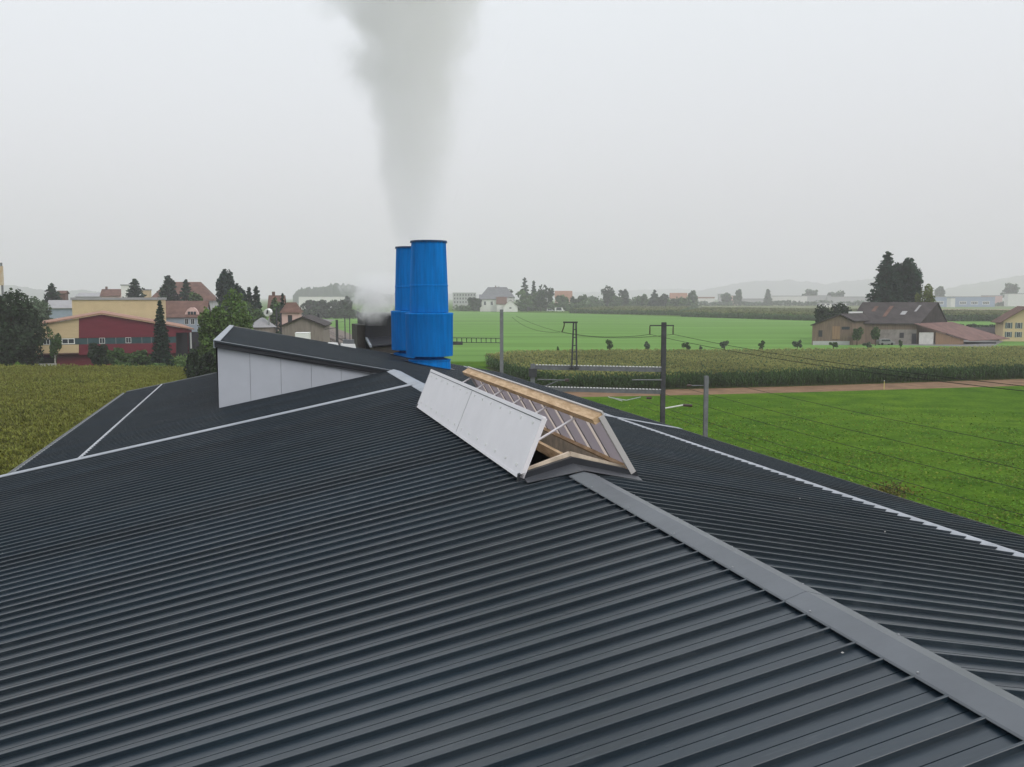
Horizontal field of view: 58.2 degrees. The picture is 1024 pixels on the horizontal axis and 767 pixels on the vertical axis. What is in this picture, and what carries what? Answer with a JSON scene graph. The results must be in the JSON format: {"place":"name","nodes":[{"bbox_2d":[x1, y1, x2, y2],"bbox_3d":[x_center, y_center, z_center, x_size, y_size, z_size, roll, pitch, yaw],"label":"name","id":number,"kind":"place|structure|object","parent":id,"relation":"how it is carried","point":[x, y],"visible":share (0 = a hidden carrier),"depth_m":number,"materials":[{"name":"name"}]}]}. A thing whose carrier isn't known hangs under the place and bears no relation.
{"place":"outdoors","nodes":[
{"label":"outdoors","id":0,"kind":"place"},
{"bbox_2d":[0,285,100,298],"bbox_3d":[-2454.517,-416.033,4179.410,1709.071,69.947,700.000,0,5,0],"label":"hill","id":1,"kind":"structure","parent":0,"point":[37,293],"depth_m":4007.94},
{"bbox_2d":[48,300,71,321],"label":"house","id":2,"kind":"structure","parent":0,"point":[61,308],"depth_m":249.57,"materials":[{"name":"white paint"}]},
{"bbox_2d":[0,363,186,477],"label":"maize field","id":3,"kind":"structure","parent":0,"point":[42,407],"depth_m":93.30,"materials":[{"name":"green plant"}]},
{"bbox_2d":[100,287,120,296],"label":"house","id":4,"kind":"structure","parent":0,"point":[106,292],"depth_m":380.11,"materials":[{"name":"pink tile"}]},
{"bbox_2d":[152,282,217,309],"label":"house","id":5,"kind":"structure","parent":0,"point":[203,291],"depth_m":333.25,"materials":[{"name":"brown tile"}]},
{"bbox_2d":[298,296,344,308],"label":"industrial building","id":6,"kind":"structure","parent":0,"point":[302,299],"depth_m":895.72,"materials":[{"name":"white paint"}]},
{"bbox_2d":[293,283,394,303],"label":"hill","id":7,"kind":"structure","parent":0,"point":[355,294],"depth_m":1655.60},
{"bbox_2d":[352,312,398,353],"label":"plant tower","id":8,"kind":"structure","parent":0,"point":[371,330],"depth_m":59.73,"materials":[{"name":"metal"}]},
{"bbox_2d":[453,293,475,309],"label":"office building","id":9,"kind":"structure","parent":0,"point":[460,299],"depth_m":896.12,"materials":[{"name":"white paint"}]},
{"bbox_2d":[496,297,506,311],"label":"house","id":10,"kind":"structure","parent":0,"point":[501,302],"depth_m":766.27,"materials":[{"name":"white paint"}]},
{"bbox_2d":[503,300,517,311],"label":"house","id":11,"kind":"structure","parent":0,"point":[509,306],"depth_m":757.46,"materials":[{"name":"white paint"}]},
{"bbox_2d":[0,0,1023,297],"label":"sky","id":12,"kind":"structure","parent":0,"point":[285,146],"materials":[{"name":"grey"}]},
{"bbox_2d":[1,298,1023,535],"bbox_3d":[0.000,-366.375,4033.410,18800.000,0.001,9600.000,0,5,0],"label":"ground","id":13,"kind":"structure","parent":0,"point":[978,400],"depth_m":87.09,"materials":[{"name":"green plant"}]},
{"bbox_2d":[0,288,49,365],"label":"broadleaf tree","id":14,"kind":"object","parent":13,"relation":"on","point":[22,330],"visible":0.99,"depth_m":148.77,"materials":[{"name":"green plant"}]},
{"bbox_2d":[24,296,53,323],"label":"broadleaf tree","id":15,"kind":"object","parent":13,"relation":"on","point":[43,308],"visible":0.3,"depth_m":212.52,"materials":[{"name":"green plant"}]},
{"bbox_2d":[41,283,61,303],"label":"conifer tree","id":16,"kind":"object","parent":13,"relation":"on","point":[52,293],"visible":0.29,"depth_m":297.76,"materials":[{"name":"green plant"}]},
{"bbox_2d":[47,329,61,365],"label":"broadleaf tree","id":17,"kind":"object","parent":13,"relation":"on","point":[55,345],"visible":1,"depth_m":149.79,"materials":[{"name":"green plant"}]},
{"bbox_2d":[87,343,108,366],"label":"bush","id":18,"kind":"object","parent":13,"relation":"on","point":[95,351],"visible":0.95,"depth_m":151.73,"materials":[{"name":"green plant"}]},
{"bbox_2d":[32,311,202,366],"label":"commercial hall","id":19,"kind":"structure","parent":13,"relation":"on","point":[111,332],"depth_m":161.82,"materials":[{"name":"red paint"}]},
{"bbox_2d":[70,297,166,322],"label":"commercial block","id":20,"kind":"structure","parent":13,"relation":"on","point":[145,307],"depth_m":211.51,"materials":[{"name":"beige paint"}]},
{"bbox_2d":[106,347,133,367],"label":"bush","id":21,"kind":"object","parent":13,"relation":"on","point":[117,355],"visible":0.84,"depth_m":147.25,"materials":[{"name":"green plant"}]},
{"bbox_2d":[125,279,146,296],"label":"conifer tree","id":22,"kind":"object","parent":13,"relation":"on","point":[135,290],"visible":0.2,"depth_m":317.56,"materials":[{"name":"green plant"}]},
{"bbox_2d":[131,349,151,365],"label":"bush","id":23,"kind":"object","parent":13,"relation":"on","point":[140,357],"visible":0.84,"depth_m":151.22,"materials":[{"name":"green plant"}]},
{"bbox_2d":[108,362,184,367],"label":"hedge","id":24,"kind":"object","parent":13,"relation":"on","point":[155,364],"visible":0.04,"depth_m":143.73,"materials":[{"name":"green plant"}]},
{"bbox_2d":[149,300,174,366],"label":"conifer tree","id":25,"kind":"object","parent":13,"relation":"on","point":[161,351],"visible":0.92,"depth_m":149.46,"materials":[{"name":"green plant"}]},
{"bbox_2d":[131,353,198,365],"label":"hedge","id":26,"kind":"object","parent":13,"relation":"on","point":[180,360],"visible":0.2,"depth_m":157.50,"materials":[{"name":"green plant"}]},
{"bbox_2d":[156,275,181,300],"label":"conifer tree","id":27,"kind":"object","parent":13,"relation":"on","point":[168,290],"visible":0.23,"depth_m":297.32,"materials":[{"name":"green plant"}]},
{"bbox_2d":[178,279,193,300],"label":"conifer tree","id":28,"kind":"object","parent":13,"relation":"on","point":[184,292],"visible":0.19,"depth_m":297.93,"materials":[{"name":"green plant"}]},
{"bbox_2d":[166,301,210,331],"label":"house","id":29,"kind":"structure","parent":13,"relation":"on","point":[186,313],"depth_m":235.48,"materials":[{"name":"white paint"}]},
{"bbox_2d":[183,349,213,378],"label":"bush","id":30,"kind":"object","parent":13,"relation":"on","point":[203,365],"visible":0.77,"depth_m":111.49,"materials":[{"name":"green plant"}]},
{"bbox_2d":[197,301,227,372],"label":"broadleaf tree","id":31,"kind":"object","parent":13,"relation":"on","point":[212,323],"visible":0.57,"depth_m":118.99,"materials":[{"name":"green plant"}]},
{"bbox_2d":[222,288,253,328],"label":"broadleaf tree","id":32,"kind":"object","parent":13,"relation":"on","point":[237,319],"visible":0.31,"depth_m":121.65,"materials":[{"name":"green plant"}]},
{"bbox_2d":[253,318,275,332],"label":"round shed","id":33,"kind":"structure","parent":13,"relation":"on","point":[260,324],"depth_m":128.64,"materials":[{"name":"white metal"}]},
{"bbox_2d":[280,302,302,323],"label":"house","id":34,"kind":"structure","parent":13,"relation":"on","point":[290,311],"depth_m":179.70,"materials":[{"name":"brown tile"}]},
{"bbox_2d":[279,314,331,341],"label":"barn","id":35,"kind":"structure","parent":13,"relation":"on","point":[315,326],"depth_m":127.98,"materials":[{"name":"beige paint"}]},
{"bbox_2d":[302,307,366,318],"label":"hedge","id":36,"kind":"object","parent":13,"relation":"on","point":[335,314],"visible":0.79,"depth_m":517.84,"materials":[{"name":"green plant"}]},
{"bbox_2d":[330,326,351,342],"bbox_3d":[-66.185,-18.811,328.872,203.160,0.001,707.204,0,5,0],"label":"track bed","id":37,"kind":"object","parent":13,"relation":"on","point":[340,332],"depth_m":296.94,"materials":[{"name":"grey gravel"}]},
{"bbox_2d":[500,309,502,372],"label":"catenary mast","id":38,"kind":"object","parent":37,"relation":"on","point":[501,340],"visible":0.64,"depth_m":94.82,"materials":[{"name":"grey metal"}]},
{"bbox_2d":[529,364,568,385],"bbox_3d":[2.414,2.527,60.574,2.636,7.650,0.493,0,5,1],"label":"catenary mast","id":39,"kind":"object","parent":37,"relation":"on","point":[532,372],"visible":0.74,"depth_m":60.10,"materials":[{"name":"grey metal"}]},
{"bbox_2d":[649,322,691,423],"bbox_3d":[10.065,1.339,58.435,2.909,10.436,0.485,-1,5,-6],"label":"catenary mast","id":40,"kind":"object","parent":37,"relation":"on","point":[663,325],"visible":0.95,"depth_m":58.08,"materials":[{"name":"metal"}]},
{"bbox_2d":[535,364,660,371],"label":"portal beam","id":41,"kind":"structure","parent":40,"relation":"attached to","point":[601,368],"depth_m":59.05,"materials":[{"name":"grey metal"}]},
{"bbox_2d":[562,322,578,368],"bbox_3d":[3.744,-2.458,59.229,1.125,3.059,0.260,0,5,0],"label":"lattice post","id":42,"kind":"object","parent":41,"relation":"on","point":[572,359],"visible":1,"depth_m":59.17,"materials":[{"name":"metal"}]},
{"bbox_2d":[546,386,660,393],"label":"portal beam","id":43,"kind":"structure","parent":40,"relation":"attached to","point":[610,390],"depth_m":59.08,"materials":[{"name":"grey metal"}]},
{"bbox_2d":[640,386,1023,489],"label":"overhead wire","id":44,"kind":"object","parent":40,"relation":"attached to","point":[859,448],"visible":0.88,"depth_m":42.65,"materials":[{"name":"black metal"}]},
{"bbox_2d":[650,334,1023,390],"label":"overhead wire","id":45,"kind":"object","parent":40,"relation":"attached to","point":[856,370],"visible":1,"depth_m":37.38,"materials":[{"name":"black metal"}]},
{"bbox_2d":[658,380,1023,469],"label":"overhead wire","id":46,"kind":"object","parent":40,"relation":"attached to","point":[869,434],"visible":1,"depth_m":43.51,"materials":[{"name":"black metal"}]},
{"bbox_2d":[673,334,1021,385],"bbox_3d":[16.739,-0.498,33.984,0.024,0.725,50.001,-1,6,-15],"label":"overhead wire","id":47,"kind":"object","parent":40,"relation":"attached to","point":[863,366],"visible":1,"depth_m":39.28,"materials":[{"name":"black metal"}]},
{"bbox_2d":[687,376,708,436],"bbox_3d":[11.550,3.075,57.539,1.325,7.127,0.274,0,5,0],"label":"catenary mast","id":48,"kind":"object","parent":37,"relation":"on","point":[705,406],"visible":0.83,"depth_m":57.26,"materials":[{"name":"grey metal"}]},
{"bbox_2d":[637,398,1022,514],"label":"overhead wire","id":49,"kind":"object","parent":48,"relation":"attached to","point":[855,467],"visible":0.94,"depth_m":42.45,"materials":[{"name":"black metal"}]},
{"bbox_2d":[639,405,1023,527],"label":"overhead wire","id":50,"kind":"object","parent":48,"relation":"attached to","point":[856,477],"visible":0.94,"depth_m":42.53,"materials":[{"name":"black metal"}]},
{"bbox_2d":[448,305,479,310],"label":"hedge","id":51,"kind":"object","parent":13,"relation":"on","point":[463,308],"visible":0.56,"depth_m":798.19,"materials":[{"name":"green plant"}]},
{"bbox_2d":[479,294,499,311],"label":"villa","id":52,"kind":"object","parent":13,"relation":"on","point":[488,303],"visible":0.97,"depth_m":772.43,"materials":[{"name":"white paint"}]},
{"bbox_2d":[483,286,513,301],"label":"villa","id":53,"kind":"object","parent":13,"relation":"on","point":[505,292],"visible":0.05,"depth_m":789.34,"materials":[{"name":"grey stone"}]},
{"bbox_2d":[0,325,1023,766],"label":"factory hall","id":54,"kind":"structure","parent":13,"relation":"on","point":[264,549],"depth_m":10.01,"materials":[{"name":"metal"}]},
{"bbox_2d":[390,246,414,358],"bbox_3d":[-5.420,-4.263,49.859,2.440,6.216,2.440,0,5,0],"label":"blue stack","id":55,"kind":"object","parent":54,"relation":"on","point":[402,291],"visible":0.45,"depth_m":49.01,"materials":[{"name":"paint"}]},
{"bbox_2d":[405,240,454,369],"bbox_3d":[-3.958,-3.708,43.961,2.440,6.153,2.440,0,5,0],"label":"blue stack","id":56,"kind":"object","parent":54,"relation":"on","point":[429,328],"visible":1,"depth_m":43.12,"materials":[{"name":"paint"}]},
{"bbox_2d":[416,366,642,482],"bbox_3d":[-0.150,0.647,18.672,1.990,1.252,10.170,-1,6,-15],"label":"ridge vent","id":57,"kind":"object","parent":54,"relation":"on","point":[510,426],"visible":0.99,"depth_m":16.30,"materials":[{"name":"grey metal"}]},
{"bbox_2d":[515,289,538,311],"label":"broadleaf tree","id":58,"kind":"object","parent":13,"relation":"on","point":[527,300],"visible":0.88,"depth_m":766.14,"materials":[{"name":"green plant"}]},
{"bbox_2d":[532,292,546,311],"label":"broadleaf tree","id":59,"kind":"object","parent":13,"relation":"on","point":[538,300],"visible":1,"depth_m":759.82,"materials":[{"name":"green plant"}]},
{"bbox_2d":[537,284,554,309],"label":"broadleaf tree","id":60,"kind":"object","parent":13,"relation":"on","point":[548,295],"visible":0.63,"depth_m":783.21,"materials":[{"name":"green plant"}]},
{"bbox_2d":[515,300,597,310],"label":"hedge","id":61,"kind":"object","parent":13,"relation":"on","point":[565,306],"visible":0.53,"depth_m":798.07,"materials":[{"name":"green plant"}]},
{"bbox_2d":[601,285,615,305],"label":"broadleaf tree","id":62,"kind":"object","parent":13,"relation":"on","point":[608,294],"visible":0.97,"depth_m":894.41,"materials":[{"name":"green plant"}]},
{"bbox_2d":[609,295,622,306],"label":"broadleaf tree","id":63,"kind":"object","parent":13,"relation":"on","point":[615,300],"visible":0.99,"depth_m":883.78,"materials":[{"name":"green plant"}]},
{"bbox_2d":[618,289,628,305],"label":"broadleaf tree","id":64,"kind":"object","parent":13,"relation":"on","point":[624,294],"visible":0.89,"depth_m":913.85,"materials":[{"name":"green plant"}]},
{"bbox_2d":[585,296,701,308],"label":"hedge","id":65,"kind":"object","parent":13,"relation":"on","point":[597,302],"visible":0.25,"depth_m":954.71,"materials":[{"name":"green plant"}]},
{"bbox_2d":[655,293,668,305],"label":"broadleaf tree","id":66,"kind":"object","parent":13,"relation":"on","point":[662,299],"visible":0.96,"depth_m":912.86,"materials":[{"name":"green plant"}]},
{"bbox_2d":[669,296,685,305],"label":"broadleaf tree","id":67,"kind":"object","parent":13,"relation":"on","point":[681,301],"visible":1,"depth_m":907.09,"materials":[{"name":"green plant"}]},
{"bbox_2d":[680,307,857,320],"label":"maize field","id":68,"kind":"structure","parent":13,"relation":"on","point":[806,314],"depth_m":542.94,"materials":[{"name":"green plant"}]},
{"bbox_2d":[696,300,868,305],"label":"hedge","id":69,"kind":"object","parent":13,"relation":"on","point":[775,303],"visible":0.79,"depth_m":1278.71,"materials":[{"name":"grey plant"}]},
{"bbox_2d":[770,296,806,302],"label":"distant hall","id":70,"kind":"structure","parent":13,"relation":"on","point":[803,299],"depth_m":1343.66,"materials":[{"name":"white paint"}]},
{"bbox_2d":[565,379,1023,396],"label":"soil strip","id":71,"kind":"object","parent":13,"relation":"on","point":[894,386],"visible":0.62,"depth_m":121.39,"materials":[{"name":"brown soil"}]},
{"bbox_2d":[804,295,830,304],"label":"distant hall","id":72,"kind":"structure","parent":13,"relation":"on","point":[812,298],"depth_m":1394.55,"materials":[{"name":"white glass"}]},
{"bbox_2d":[827,297,867,304],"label":"distant hall","id":73,"kind":"structure","parent":13,"relation":"on","point":[841,299],"depth_m":1375.81,"materials":[{"name":"white glass"}]},
{"bbox_2d":[862,478,930,499],"bbox_3d":[23.358,6.349,56.163,4.473,0.955,3.813,0,5,0],"label":"weed clump","id":74,"kind":"object","parent":13,"relation":"on","point":[891,491],"visible":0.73,"depth_m":56.08,"materials":[{"name":"green plant"}]},
{"bbox_2d":[934,296,994,306],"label":"distant hall","id":75,"kind":"structure","parent":13,"relation":"on","point":[974,301],"depth_m":1143.49,"materials":[{"name":"blue paint"}]},
{"bbox_2d":[946,327,999,340],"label":"shed","id":76,"kind":"structure","parent":13,"relation":"on","point":[989,329],"depth_m":265.57,"materials":[{"name":"brown tile"}]},
{"bbox_2d":[1004,293,1023,305],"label":"distant hall","id":77,"kind":"structure","parent":13,"relation":"on","point":[1013,299],"depth_m":1197.35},
{"bbox_2d":[569,305,693,314],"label":"maize field","id":78,"kind":"structure","parent":0,"point":[653,310],"depth_m":673.04,"materials":[{"name":"green plant"}]},
{"bbox_2d":[514,288,763,298],"bbox_3d":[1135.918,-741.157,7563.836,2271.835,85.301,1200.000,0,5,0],"label":"hill","id":79,"kind":"structure","parent":0,"point":[636,293],"depth_m":7224.83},
{"bbox_2d":[321,311,1023,360],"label":"meadow","id":80,"kind":"structure","parent":0,"point":[616,330],"depth_m":313.89,"materials":[{"name":"green plant"}]},
{"bbox_2d":[313,299,328,310],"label":"broadleaf tree","id":81,"kind":"object","parent":80,"relation":"on","point":[321,304],"visible":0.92,"depth_m":615.48,"materials":[{"name":"green plant"}]},
{"bbox_2d":[467,297,481,308],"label":"broadleaf tree","id":82,"kind":"object","parent":80,"relation":"on","point":[474,302],"visible":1,"depth_m":763.54,"materials":[{"name":"green plant"}]},
{"bbox_2d":[813,304,840,322],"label":"bush","id":83,"kind":"object","parent":80,"relation":"on","point":[825,312],"visible":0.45,"depth_m":260.13,"materials":[{"name":"green plant"}]},
{"bbox_2d":[810,311,869,344],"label":"barn","id":84,"kind":"structure","parent":80,"relation":"on","point":[838,328],"depth_m":231.84,"materials":[{"name":"brown tile"}]},
{"bbox_2d":[830,302,851,316],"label":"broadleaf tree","id":85,"kind":"object","parent":80,"relation":"on","point":[842,308],"visible":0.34,"depth_m":266.17,"materials":[{"name":"green plant"}]},
{"bbox_2d":[852,327,863,344],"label":"broadleaf tree","id":86,"kind":"object","parent":80,"relation":"on","point":[857,333],"visible":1,"depth_m":229.04,"materials":[{"name":"green plant"}]},
{"bbox_2d":[865,251,906,301],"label":"conifer tree","id":87,"kind":"object","parent":80,"relation":"on","point":[887,284],"visible":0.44,"depth_m":281.79,"materials":[{"name":"green plant"}]},
{"bbox_2d":[874,340,1002,346],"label":"farm yard","id":88,"kind":"structure","parent":80,"relation":"on","point":[972,345],"depth_m":234.27,"materials":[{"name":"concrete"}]},
{"bbox_2d":[879,257,923,301],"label":"broadleaf tree","id":89,"kind":"object","parent":88,"relation":"on","point":[911,277],"visible":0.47,"depth_m":284.07,"materials":[{"name":"green plant"}]},
{"bbox_2d":[914,284,936,301],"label":"broadleaf tree","id":90,"kind":"object","parent":88,"relation":"on","point":[927,295],"visible":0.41,"depth_m":273.06,"materials":[{"name":"green plant"}]},
{"bbox_2d":[857,302,1008,343],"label":"farmhouse","id":91,"kind":"object","parent":88,"relation":"on","point":[915,322],"visible":0.95,"depth_m":237.33,"materials":[{"name":"brown tile"}]},
{"bbox_2d":[919,332,933,343],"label":"white barn door","id":92,"kind":"structure","parent":91,"relation":"in","point":[924,337],"depth_m":234.73,"materials":[{"name":"white"}]},
{"bbox_2d":[991,306,1023,340],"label":"house","id":93,"kind":"structure","parent":80,"relation":"on","point":[1009,324],"depth_m":250.86,"materials":[{"name":"yellow paint"}]},
{"bbox_2d":[483,345,1023,389],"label":"maize field","id":94,"kind":"structure","parent":0,"point":[688,366],"depth_m":135.18,"materials":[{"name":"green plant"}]},
{"bbox_2d":[698,305,859,308],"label":"field","id":95,"kind":"structure","parent":0,"point":[809,307],"depth_m":1188.13,"materials":[{"name":"green plant"}]},
{"bbox_2d":[687,278,934,297],"bbox_3d":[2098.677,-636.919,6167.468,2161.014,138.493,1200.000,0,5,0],"label":"hill","id":96,"kind":"structure","parent":0,"point":[790,287],"depth_m":5802.55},
{"bbox_2d":[599,398,1023,534],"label":"grass","id":97,"kind":"structure","parent":0,"point":[871,458],"depth_m":69.92,"materials":[{"name":"green plant"}]},
{"bbox_2d":[700,376,1022,445],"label":"overhead wire","id":98,"kind":"object","parent":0,"point":[877,416],"visible":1,"depth_m":47.38,"materials":[{"name":"black metal"}]},
{"bbox_2d":[942,309,1009,320],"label":"maize field","id":99,"kind":"structure","parent":0,"point":[970,315],"depth_m":463.00,"materials":[{"name":"green plant"}]},
{"bbox_2d":[932,275,1023,295],"bbox_3d":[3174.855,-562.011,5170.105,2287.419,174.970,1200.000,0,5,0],"label":"hill","id":100,"kind":"structure","parent":0,"point":[996,287],"depth_m":4825.96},
{"bbox_2d":[941,306,1015,308],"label":"field","id":101,"kind":"structure","parent":0,"point":[1003,307],"depth_m":1072.97,"materials":[{"name":"green plant"}]},
{"bbox_2d":[1000,283,1019,297],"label":"broadleaf tree","id":102,"kind":"object","parent":101,"relation":"on","point":[1011,288],"visible":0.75,"depth_m":1288.00,"materials":[{"name":"grey plant"}]},
{"label":"station yard","id":103,"kind":"structure","parent":0,"visible":0},
{"bbox_2d":[215,269,235,317],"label":"pine tree","id":104,"kind":"object","parent":103,"relation":"on","point":[225,283],"visible":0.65,"depth_m":247.50,"materials":[{"name":"green plant"}]},
{"bbox_2d":[243,301,266,322],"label":"broadleaf tree","id":105,"kind":"object","parent":103,"relation":"on","point":[257,315],"visible":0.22,"depth_m":223.09,"materials":[{"name":"green plant"}]},
{"bbox_2d":[250,286,263,317],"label":"conifer tree","id":106,"kind":"object","parent":103,"relation":"on","point":[256,300],"visible":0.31,"depth_m":248.56,"materials":[{"name":"green plant"}]},
{"bbox_2d":[270,297,280,325],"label":"broadleaf tree","id":107,"kind":"object","parent":103,"relation":"on","point":[275,304],"visible":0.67,"depth_m":258.06,"materials":[{"name":"green plant"}]},
{"bbox_2d":[267,292,285,330],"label":"house","id":108,"kind":"structure","parent":103,"relation":"on","point":[272,296],"depth_m":261.46,"materials":[{"name":"brown tile"}]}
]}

